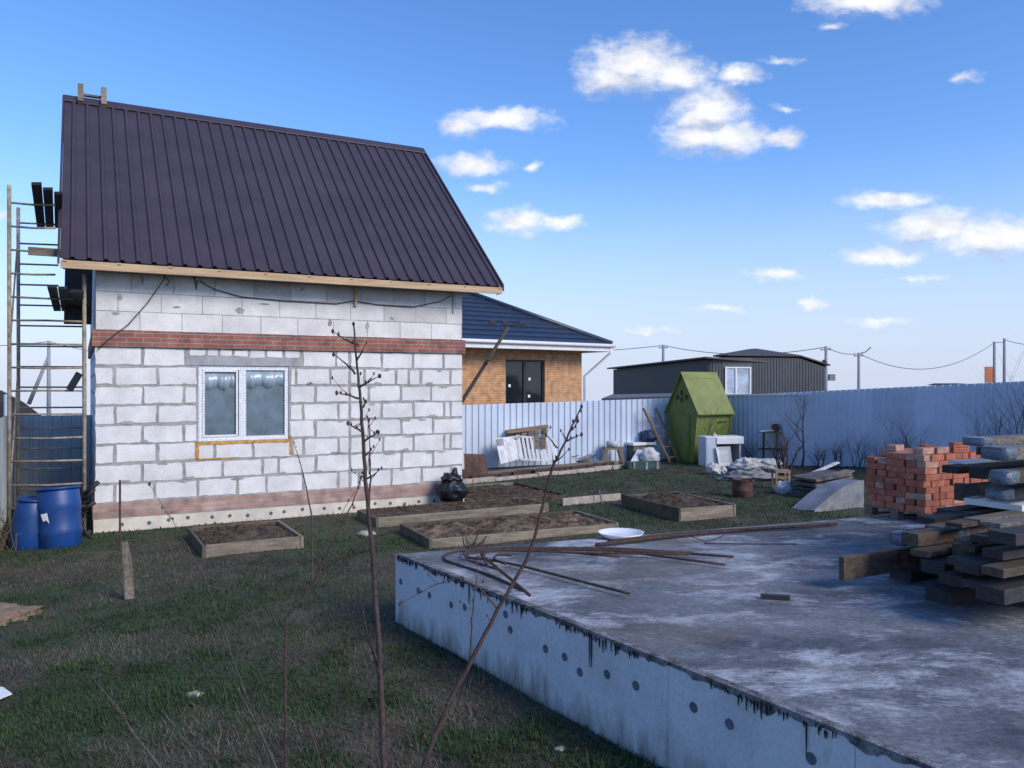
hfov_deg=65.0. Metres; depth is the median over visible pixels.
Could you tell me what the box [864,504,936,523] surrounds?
wooden pallet
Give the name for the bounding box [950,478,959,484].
brick
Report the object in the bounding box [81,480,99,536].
black hose
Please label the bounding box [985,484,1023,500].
timber
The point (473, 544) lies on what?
dry weed
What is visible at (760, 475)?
grey tarp
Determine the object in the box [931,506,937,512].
brick
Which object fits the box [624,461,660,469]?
green crate
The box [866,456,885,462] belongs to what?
brick
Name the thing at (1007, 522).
timber
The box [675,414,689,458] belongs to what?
door
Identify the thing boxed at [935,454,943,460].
brick
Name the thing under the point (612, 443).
upturned bowl
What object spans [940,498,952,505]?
brick
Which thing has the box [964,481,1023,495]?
timber
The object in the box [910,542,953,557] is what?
timber
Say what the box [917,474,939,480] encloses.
brick
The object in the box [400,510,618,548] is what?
raised bed
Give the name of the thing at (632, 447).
junk box
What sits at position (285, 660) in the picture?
sapling
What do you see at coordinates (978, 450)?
timber
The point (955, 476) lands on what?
brick
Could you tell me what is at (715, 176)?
sky
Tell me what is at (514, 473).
edging brick
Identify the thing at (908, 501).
brick
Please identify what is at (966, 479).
brick
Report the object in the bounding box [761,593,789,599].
dark batten
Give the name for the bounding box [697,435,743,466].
old cabinet
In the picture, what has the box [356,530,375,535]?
stone
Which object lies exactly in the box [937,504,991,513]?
timber
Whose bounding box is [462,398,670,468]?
metal fence
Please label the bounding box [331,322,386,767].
sapling
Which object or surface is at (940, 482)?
brick
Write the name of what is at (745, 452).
bare bush
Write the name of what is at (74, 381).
board offcut
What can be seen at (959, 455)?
brick
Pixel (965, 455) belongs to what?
brick
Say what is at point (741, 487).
rusty drum
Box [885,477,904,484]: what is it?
brick
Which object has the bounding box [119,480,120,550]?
iron rod
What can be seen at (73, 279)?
panel board
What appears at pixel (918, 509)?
brick
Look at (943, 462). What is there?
brick
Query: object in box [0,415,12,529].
metal fence
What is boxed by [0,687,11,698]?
paper sheet
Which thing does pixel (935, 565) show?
timber
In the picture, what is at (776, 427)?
clay pot
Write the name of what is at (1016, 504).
foam sheet
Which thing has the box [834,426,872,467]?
bare bush
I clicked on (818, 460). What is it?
bare bush
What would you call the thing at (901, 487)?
brick
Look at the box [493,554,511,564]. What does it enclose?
reinforcing bar
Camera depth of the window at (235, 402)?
13.50 m
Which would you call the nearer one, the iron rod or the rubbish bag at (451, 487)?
the iron rod
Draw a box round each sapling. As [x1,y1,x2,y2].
[90,675,162,767]
[148,482,277,767]
[284,475,363,767]
[292,660,336,767]
[293,442,312,582]
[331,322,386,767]
[399,404,582,767]
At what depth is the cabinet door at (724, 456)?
22.22 m
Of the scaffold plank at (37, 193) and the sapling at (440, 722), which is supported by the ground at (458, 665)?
the sapling at (440, 722)
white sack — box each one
[728,457,765,470]
[759,458,782,470]
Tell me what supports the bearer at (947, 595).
on the foundation slab
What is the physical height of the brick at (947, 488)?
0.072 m
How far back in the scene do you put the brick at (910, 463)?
9.53 m
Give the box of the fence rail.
[726,393,809,395]
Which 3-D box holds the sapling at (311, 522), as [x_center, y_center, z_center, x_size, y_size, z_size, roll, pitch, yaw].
[-2.393,1.490,9.208,0.231,1.662,0.039,0,0,0]
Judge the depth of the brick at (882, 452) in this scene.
10.13 m
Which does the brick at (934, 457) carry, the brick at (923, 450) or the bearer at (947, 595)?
the brick at (923, 450)
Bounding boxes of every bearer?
[889,565,938,582]
[925,584,978,605]
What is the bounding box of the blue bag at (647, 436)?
[639,429,656,441]
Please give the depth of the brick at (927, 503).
9.42 m
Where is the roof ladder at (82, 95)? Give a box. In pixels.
[78,83,106,108]
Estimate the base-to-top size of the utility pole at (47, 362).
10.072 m
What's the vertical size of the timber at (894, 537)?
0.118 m
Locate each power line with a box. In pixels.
[615,345,661,349]
[664,345,824,353]
[860,343,992,369]
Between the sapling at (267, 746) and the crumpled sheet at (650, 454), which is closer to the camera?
the sapling at (267, 746)
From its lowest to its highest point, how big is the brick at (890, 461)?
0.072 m
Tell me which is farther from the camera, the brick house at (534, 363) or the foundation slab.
the brick house at (534, 363)
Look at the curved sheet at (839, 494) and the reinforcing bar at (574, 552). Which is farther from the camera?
the curved sheet at (839, 494)
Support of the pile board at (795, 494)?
on the ground at (458, 665)
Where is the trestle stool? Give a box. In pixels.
[602,446,624,463]
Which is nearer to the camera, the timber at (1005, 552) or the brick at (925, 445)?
the timber at (1005, 552)
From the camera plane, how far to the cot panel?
21.86 m
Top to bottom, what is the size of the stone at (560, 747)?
0.030 m
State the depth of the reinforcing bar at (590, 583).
7.14 m
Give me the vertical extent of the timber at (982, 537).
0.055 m
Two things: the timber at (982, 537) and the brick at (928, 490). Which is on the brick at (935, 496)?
the brick at (928, 490)
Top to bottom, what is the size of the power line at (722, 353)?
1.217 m
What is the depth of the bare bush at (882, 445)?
19.54 m
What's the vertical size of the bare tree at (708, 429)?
2.189 m
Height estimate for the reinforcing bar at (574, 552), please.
0.019 m
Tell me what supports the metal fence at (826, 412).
on the ground at (458, 665)
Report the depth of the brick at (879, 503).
9.94 m
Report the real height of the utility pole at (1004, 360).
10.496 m
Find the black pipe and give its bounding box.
[82,527,93,538]
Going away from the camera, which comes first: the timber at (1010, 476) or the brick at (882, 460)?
the timber at (1010, 476)
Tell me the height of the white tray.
0.062 m
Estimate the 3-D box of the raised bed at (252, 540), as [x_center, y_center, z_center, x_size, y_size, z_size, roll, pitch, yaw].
[-3.868,2.221,11.595,1.340,0.257,1.510,0,0,-29]
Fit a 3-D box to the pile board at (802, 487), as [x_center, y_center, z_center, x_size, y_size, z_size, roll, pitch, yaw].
[6.432,2.050,16.480,1.026,0.206,0.750,0,0,-21]
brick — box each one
[497,473,507,476]
[512,471,521,475]
[532,469,541,473]
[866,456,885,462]
[866,480,875,486]
[867,463,888,469]
[867,468,878,474]
[867,475,887,481]
[867,493,875,499]
[867,499,885,506]
[868,487,885,494]
[875,482,884,488]
[876,494,883,500]
[877,470,887,475]
[878,457,886,463]
[880,450,897,455]
[884,495,896,501]
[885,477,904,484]
[885,483,896,489]
[886,444,903,450]
[886,452,910,459]
[886,464,906,471]
[886,489,906,497]
[886,502,907,509]
[887,458,894,464]
[888,471,895,476]
[895,459,905,465]
[896,472,905,478]
[896,497,904,503]
[897,484,906,491]
[905,454,930,461]
[905,473,916,479]
[905,479,930,487]
[905,498,916,504]
[906,460,915,466]
[906,466,931,474]
[906,492,931,500]
[906,505,931,513]
[907,486,916,492]
[913,447,933,454]
[916,461,938,467]
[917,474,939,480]
[917,486,939,493]
[917,499,939,506]
[919,444,935,446]
[923,454,938,460]
[931,480,937,486]
[931,493,938,499]
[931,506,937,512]
[932,467,936,473]
[933,446,948,453]
[934,453,952,459]
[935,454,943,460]
[937,467,942,473]
[937,473,952,479]
[938,480,943,485]
[939,460,952,466]
[939,485,952,492]
[939,492,945,498]
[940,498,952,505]
[944,479,949,485]
[944,492,952,498]
[949,442,968,452]
[949,452,962,458]
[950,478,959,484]
[953,473,964,478]
[953,497,963,503]
[955,452,968,458]
[963,477,969,482]
[968,452,975,457]
[970,478,976,482]
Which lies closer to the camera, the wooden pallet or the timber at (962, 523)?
the timber at (962, 523)
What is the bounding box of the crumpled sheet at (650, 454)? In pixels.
[640,447,659,461]
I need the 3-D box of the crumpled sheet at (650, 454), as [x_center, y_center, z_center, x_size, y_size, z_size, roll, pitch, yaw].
[4.004,2.064,23.275,0.594,0.487,0.454,0,0,0]
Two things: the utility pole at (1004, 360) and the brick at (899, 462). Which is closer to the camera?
the brick at (899, 462)
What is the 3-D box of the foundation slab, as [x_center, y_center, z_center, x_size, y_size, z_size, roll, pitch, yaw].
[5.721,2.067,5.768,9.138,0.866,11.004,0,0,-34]
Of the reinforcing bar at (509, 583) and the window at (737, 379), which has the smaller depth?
the reinforcing bar at (509, 583)
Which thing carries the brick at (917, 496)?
on the brick at (908, 501)
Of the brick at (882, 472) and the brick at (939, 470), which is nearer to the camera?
the brick at (939, 470)
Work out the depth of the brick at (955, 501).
9.63 m
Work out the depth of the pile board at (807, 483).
16.24 m
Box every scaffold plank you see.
[31,182,44,226]
[43,187,53,226]
[47,285,60,310]
[54,191,61,227]
[58,286,67,310]
[69,290,83,306]
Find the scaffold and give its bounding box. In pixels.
[7,185,86,538]
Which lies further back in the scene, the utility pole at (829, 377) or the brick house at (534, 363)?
the utility pole at (829, 377)
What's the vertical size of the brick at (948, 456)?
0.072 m
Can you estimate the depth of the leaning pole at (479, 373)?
20.46 m
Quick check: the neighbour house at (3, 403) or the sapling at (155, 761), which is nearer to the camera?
the sapling at (155, 761)
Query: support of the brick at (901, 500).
on the brick at (895, 505)
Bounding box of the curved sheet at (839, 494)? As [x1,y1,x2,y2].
[792,480,863,511]
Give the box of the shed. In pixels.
[602,393,671,399]
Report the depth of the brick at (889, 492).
9.71 m
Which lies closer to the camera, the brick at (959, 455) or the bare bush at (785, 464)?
the brick at (959, 455)
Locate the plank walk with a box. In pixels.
[488,460,618,473]
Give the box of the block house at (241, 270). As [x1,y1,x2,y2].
[28,94,503,532]
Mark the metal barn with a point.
(753, 371)
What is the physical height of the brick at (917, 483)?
0.072 m
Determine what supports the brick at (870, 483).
on the brick at (876, 490)
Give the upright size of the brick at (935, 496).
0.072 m
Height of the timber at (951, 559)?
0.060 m
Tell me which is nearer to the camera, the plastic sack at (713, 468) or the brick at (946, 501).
the brick at (946, 501)
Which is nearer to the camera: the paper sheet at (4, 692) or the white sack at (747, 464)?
the paper sheet at (4, 692)
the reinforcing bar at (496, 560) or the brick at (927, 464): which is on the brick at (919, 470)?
the brick at (927, 464)
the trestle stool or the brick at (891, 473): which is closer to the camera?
the brick at (891, 473)
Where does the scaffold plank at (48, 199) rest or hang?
on the scaffold
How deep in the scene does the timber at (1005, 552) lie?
5.48 m
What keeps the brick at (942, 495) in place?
on the brick at (946, 501)
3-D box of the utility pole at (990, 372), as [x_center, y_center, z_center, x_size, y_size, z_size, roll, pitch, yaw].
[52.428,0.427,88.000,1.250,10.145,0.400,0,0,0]
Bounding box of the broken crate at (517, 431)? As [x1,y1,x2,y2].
[505,425,548,448]
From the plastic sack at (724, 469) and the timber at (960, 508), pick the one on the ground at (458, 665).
the plastic sack at (724, 469)
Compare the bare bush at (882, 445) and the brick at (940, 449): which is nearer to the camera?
the brick at (940, 449)
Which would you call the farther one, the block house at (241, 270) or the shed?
the shed
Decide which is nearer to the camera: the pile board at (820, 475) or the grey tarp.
the pile board at (820, 475)
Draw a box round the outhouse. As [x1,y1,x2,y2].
[664,372,734,462]
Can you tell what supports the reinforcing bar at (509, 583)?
on the foundation slab
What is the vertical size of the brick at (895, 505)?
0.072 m
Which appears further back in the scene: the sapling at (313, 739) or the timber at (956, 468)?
the timber at (956, 468)
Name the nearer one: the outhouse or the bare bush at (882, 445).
the bare bush at (882, 445)
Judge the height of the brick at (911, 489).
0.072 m
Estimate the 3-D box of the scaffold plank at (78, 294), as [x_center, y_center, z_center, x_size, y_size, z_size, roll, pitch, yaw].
[-7.027,-1.327,12.950,0.191,0.045,3.404,0,0,-29]
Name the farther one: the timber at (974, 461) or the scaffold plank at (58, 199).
the scaffold plank at (58, 199)
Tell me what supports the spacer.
on the timber at (935, 518)
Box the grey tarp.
[713,469,783,480]
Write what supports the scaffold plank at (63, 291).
on the scaffold
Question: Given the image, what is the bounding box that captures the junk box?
[625,441,655,460]
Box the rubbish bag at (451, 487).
[436,467,467,501]
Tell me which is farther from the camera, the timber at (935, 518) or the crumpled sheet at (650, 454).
the crumpled sheet at (650, 454)
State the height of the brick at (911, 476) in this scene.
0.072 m
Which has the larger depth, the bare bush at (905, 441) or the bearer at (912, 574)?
the bare bush at (905, 441)
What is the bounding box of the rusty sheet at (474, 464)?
[464,454,487,475]
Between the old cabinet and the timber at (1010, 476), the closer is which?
the timber at (1010, 476)
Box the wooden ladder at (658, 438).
[642,408,679,462]
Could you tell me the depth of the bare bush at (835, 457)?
20.62 m
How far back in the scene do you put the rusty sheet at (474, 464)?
19.30 m
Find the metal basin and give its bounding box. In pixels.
[576,454,591,462]
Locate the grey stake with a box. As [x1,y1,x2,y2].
[122,541,134,599]
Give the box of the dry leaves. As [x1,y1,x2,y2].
[1,468,880,767]
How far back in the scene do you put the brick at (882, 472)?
9.87 m
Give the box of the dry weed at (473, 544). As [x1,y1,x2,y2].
[458,534,486,549]
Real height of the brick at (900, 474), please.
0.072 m
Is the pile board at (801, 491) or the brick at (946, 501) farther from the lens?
the pile board at (801, 491)
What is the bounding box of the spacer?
[954,483,976,500]
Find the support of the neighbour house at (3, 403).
on the ground at (458, 665)
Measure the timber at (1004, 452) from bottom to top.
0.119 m
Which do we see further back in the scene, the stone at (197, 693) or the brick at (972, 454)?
the brick at (972, 454)
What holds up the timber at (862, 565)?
on the bearer at (912, 574)
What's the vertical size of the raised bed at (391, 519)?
0.254 m
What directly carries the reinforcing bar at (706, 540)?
on the foundation slab
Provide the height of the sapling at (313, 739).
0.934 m
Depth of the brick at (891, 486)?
9.76 m
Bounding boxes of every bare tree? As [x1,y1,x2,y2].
[690,401,727,435]
[777,375,814,466]
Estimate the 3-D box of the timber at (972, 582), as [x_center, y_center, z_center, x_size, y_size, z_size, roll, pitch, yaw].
[4.375,1.382,6.211,2.800,0.050,0.150,0,0,-30]
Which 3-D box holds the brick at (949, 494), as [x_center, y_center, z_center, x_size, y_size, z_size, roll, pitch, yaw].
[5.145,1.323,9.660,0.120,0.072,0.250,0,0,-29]
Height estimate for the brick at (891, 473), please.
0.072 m
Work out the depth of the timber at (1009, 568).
5.31 m
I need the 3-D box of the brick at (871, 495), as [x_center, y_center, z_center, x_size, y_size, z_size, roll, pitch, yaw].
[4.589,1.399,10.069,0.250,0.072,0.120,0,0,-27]
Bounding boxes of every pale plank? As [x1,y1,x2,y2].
[812,462,839,471]
[832,469,854,474]
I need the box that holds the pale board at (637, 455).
[631,449,642,460]
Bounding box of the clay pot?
[771,424,779,430]
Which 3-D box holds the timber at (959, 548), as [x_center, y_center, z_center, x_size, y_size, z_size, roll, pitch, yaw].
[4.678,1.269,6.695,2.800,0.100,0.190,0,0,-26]
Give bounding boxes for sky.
[0,0,1023,415]
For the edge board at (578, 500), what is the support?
on the ground at (458, 665)
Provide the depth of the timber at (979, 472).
7.00 m
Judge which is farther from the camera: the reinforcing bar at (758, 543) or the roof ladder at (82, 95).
the roof ladder at (82, 95)
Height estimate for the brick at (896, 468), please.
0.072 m
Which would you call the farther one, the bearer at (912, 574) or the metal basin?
the metal basin
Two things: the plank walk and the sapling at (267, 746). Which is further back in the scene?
the plank walk
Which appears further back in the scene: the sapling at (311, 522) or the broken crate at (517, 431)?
the broken crate at (517, 431)
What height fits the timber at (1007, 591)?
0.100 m
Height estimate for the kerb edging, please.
0.152 m
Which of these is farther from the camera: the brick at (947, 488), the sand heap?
the brick at (947, 488)
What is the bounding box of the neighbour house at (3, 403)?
[0,390,40,418]
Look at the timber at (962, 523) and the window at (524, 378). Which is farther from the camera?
the window at (524, 378)
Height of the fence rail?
0.125 m
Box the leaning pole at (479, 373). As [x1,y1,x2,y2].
[462,323,561,403]
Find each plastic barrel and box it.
[8,496,38,550]
[34,485,82,549]
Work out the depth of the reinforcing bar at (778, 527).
8.81 m
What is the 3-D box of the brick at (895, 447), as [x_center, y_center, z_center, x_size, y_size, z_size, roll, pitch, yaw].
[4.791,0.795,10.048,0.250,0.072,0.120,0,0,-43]
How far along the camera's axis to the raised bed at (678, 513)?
13.92 m
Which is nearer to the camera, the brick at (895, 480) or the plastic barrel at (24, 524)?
the brick at (895, 480)
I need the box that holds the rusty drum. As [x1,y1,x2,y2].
[732,477,754,497]
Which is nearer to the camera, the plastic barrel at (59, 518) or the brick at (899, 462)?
the brick at (899, 462)
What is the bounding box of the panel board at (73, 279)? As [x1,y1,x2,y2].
[64,268,92,324]
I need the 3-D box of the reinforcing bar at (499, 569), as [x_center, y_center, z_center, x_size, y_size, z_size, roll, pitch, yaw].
[0.224,1.551,7.287,1.305,0.021,0.779,0,0,-25]
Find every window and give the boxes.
[198,366,287,441]
[506,360,543,403]
[725,367,750,393]
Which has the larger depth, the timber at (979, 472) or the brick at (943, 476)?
the brick at (943, 476)
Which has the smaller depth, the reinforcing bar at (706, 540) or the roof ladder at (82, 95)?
the reinforcing bar at (706, 540)
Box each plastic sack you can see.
[705,462,721,474]
[720,465,726,473]
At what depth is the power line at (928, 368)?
84.09 m
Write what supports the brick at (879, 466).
on the brick at (871, 471)
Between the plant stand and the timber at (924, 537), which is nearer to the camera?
the timber at (924, 537)
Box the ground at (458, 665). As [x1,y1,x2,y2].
[0,459,988,767]
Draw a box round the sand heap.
[0,602,44,625]
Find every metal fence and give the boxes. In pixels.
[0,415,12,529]
[13,415,91,506]
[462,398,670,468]
[727,381,1023,466]
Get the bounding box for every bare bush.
[743,438,762,457]
[759,413,806,474]
[803,437,828,467]
[827,439,850,467]
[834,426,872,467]
[870,430,898,455]
[873,401,931,447]
[939,382,1019,446]
[982,344,1023,434]
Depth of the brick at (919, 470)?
9.45 m
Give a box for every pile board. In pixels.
[789,492,805,497]
[790,476,852,487]
[791,469,851,481]
[791,488,810,494]
[793,479,855,490]
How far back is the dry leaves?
11.75 m
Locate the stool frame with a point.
(785, 471)
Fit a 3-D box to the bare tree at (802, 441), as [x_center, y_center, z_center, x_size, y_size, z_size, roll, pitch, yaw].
[7.761,0.858,21.518,1.025,2.751,1.271,0,0,-41]
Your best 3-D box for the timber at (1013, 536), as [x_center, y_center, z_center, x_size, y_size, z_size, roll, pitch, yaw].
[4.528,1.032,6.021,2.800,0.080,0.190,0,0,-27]
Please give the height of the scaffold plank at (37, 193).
0.045 m
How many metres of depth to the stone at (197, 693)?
5.90 m
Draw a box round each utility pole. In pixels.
[27,341,52,415]
[658,345,667,360]
[820,346,834,390]
[854,347,870,388]
[985,342,995,382]
[1003,338,1005,381]
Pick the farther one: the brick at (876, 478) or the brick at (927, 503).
the brick at (876, 478)
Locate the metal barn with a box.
[607,348,830,393]
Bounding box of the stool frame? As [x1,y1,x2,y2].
[771,469,790,487]
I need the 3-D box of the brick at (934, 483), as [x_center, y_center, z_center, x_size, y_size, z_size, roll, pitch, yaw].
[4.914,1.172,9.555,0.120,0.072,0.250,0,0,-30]
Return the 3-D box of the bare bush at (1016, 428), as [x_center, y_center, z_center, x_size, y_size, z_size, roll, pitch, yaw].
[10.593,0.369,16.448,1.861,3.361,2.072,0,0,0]
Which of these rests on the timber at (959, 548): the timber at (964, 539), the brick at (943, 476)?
the timber at (964, 539)
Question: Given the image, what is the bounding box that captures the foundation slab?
[396,513,1023,767]
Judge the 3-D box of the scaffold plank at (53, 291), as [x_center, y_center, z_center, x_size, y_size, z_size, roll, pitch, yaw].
[-7.196,-1.327,12.650,0.114,0.045,4.045,0,0,-29]
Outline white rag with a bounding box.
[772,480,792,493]
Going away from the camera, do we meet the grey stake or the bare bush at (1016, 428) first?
the grey stake
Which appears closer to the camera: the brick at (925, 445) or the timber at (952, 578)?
the timber at (952, 578)
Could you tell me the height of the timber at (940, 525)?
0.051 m
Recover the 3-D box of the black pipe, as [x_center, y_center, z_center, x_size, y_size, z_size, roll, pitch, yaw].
[-6.272,2.247,11.942,0.790,0.272,0.062,0,0,40]
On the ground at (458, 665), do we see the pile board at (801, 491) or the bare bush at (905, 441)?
the bare bush at (905, 441)
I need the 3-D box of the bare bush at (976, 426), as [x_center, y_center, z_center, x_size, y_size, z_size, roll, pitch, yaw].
[10.145,0.884,17.083,1.479,2.355,1.856,0,0,-12]
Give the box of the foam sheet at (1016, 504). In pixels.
[964,495,1023,511]
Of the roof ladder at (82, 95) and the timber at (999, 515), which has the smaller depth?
the timber at (999, 515)
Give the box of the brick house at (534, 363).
[462,292,615,404]
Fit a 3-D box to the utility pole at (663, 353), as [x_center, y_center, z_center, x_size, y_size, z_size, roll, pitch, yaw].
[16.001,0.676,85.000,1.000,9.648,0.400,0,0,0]
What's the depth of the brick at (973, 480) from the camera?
9.78 m
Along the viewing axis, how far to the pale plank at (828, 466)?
18.11 m
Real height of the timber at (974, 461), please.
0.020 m
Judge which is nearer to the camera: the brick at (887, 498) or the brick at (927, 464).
the brick at (927, 464)
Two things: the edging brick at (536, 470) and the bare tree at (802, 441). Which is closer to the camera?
the edging brick at (536, 470)
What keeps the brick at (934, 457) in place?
on the brick at (927, 464)
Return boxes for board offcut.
[66,372,82,391]
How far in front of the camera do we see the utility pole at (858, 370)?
79.89 m
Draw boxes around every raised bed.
[188,520,303,557]
[357,497,547,527]
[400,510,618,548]
[464,482,567,501]
[622,491,735,521]
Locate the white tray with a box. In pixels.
[598,528,643,538]
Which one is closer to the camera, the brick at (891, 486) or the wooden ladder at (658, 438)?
the brick at (891, 486)
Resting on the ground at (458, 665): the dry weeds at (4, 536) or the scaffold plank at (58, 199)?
the dry weeds at (4, 536)
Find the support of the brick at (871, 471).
on the brick
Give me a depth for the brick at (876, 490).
9.94 m
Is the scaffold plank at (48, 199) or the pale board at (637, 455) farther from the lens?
the pale board at (637, 455)
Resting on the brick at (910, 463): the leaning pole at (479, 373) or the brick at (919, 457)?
the brick at (919, 457)
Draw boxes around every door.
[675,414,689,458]
[716,447,731,465]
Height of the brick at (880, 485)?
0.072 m
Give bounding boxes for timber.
[839,545,928,580]
[889,527,924,545]
[901,525,997,546]
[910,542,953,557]
[918,508,1008,523]
[921,554,953,574]
[925,522,949,528]
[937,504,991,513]
[939,570,976,588]
[942,460,1023,473]
[945,518,981,527]
[947,552,981,564]
[948,458,1023,463]
[952,542,1004,554]
[954,535,978,544]
[954,555,1020,575]
[962,434,1023,445]
[962,575,1014,588]
[963,510,1023,523]
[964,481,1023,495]
[969,462,1023,479]
[970,532,999,544]
[976,446,981,454]
[976,575,1023,604]
[981,444,1023,460]
[981,558,1023,577]
[982,517,1023,528]
[982,545,1023,560]
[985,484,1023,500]
[988,467,1023,484]
[988,525,1023,545]
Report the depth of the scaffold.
12.27 m
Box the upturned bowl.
[606,441,618,446]
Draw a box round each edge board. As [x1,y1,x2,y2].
[562,495,592,505]
[593,493,620,502]
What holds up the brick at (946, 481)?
on the brick at (947, 488)
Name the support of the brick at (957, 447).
on the brick at (965, 455)
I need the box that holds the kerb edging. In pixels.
[463,464,623,483]
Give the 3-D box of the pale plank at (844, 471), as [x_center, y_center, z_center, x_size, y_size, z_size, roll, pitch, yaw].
[6.776,1.818,16.450,0.505,0.095,0.220,0,0,-37]
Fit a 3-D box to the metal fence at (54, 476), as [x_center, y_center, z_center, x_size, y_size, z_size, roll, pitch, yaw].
[-8.543,1.554,15.440,1.831,1.909,0.123,0,0,-28]
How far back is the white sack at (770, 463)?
20.93 m
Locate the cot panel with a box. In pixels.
[495,435,556,463]
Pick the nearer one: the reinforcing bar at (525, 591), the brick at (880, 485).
the reinforcing bar at (525, 591)
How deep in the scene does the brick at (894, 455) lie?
9.71 m
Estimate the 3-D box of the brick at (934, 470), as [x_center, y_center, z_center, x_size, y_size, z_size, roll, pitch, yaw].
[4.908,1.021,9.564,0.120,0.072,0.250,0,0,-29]
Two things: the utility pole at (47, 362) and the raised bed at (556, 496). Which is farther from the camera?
the utility pole at (47, 362)
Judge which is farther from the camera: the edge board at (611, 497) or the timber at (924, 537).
the edge board at (611, 497)
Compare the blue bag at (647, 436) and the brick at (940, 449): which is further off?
the blue bag at (647, 436)
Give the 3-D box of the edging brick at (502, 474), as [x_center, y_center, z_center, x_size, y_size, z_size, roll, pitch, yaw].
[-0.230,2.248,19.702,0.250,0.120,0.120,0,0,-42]
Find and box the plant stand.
[758,431,782,457]
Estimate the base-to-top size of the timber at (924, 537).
0.118 m
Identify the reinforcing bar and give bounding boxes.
[443,547,733,590]
[463,547,724,594]
[465,549,619,570]
[480,547,691,596]
[482,549,687,566]
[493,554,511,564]
[595,522,837,546]
[607,524,816,540]
[690,535,723,540]
[704,543,796,544]
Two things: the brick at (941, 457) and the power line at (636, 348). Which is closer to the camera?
the brick at (941, 457)
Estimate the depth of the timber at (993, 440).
7.33 m
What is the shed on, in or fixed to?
on the ground at (458, 665)
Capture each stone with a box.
[185,690,203,696]
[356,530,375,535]
[554,746,564,751]
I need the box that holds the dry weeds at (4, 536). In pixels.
[0,505,19,551]
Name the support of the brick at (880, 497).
on the brick at (879, 503)
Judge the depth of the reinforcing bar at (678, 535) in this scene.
8.51 m
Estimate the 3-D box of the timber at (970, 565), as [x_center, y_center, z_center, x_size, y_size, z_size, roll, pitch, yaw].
[4.425,1.289,6.286,2.800,0.080,0.190,0,0,-28]

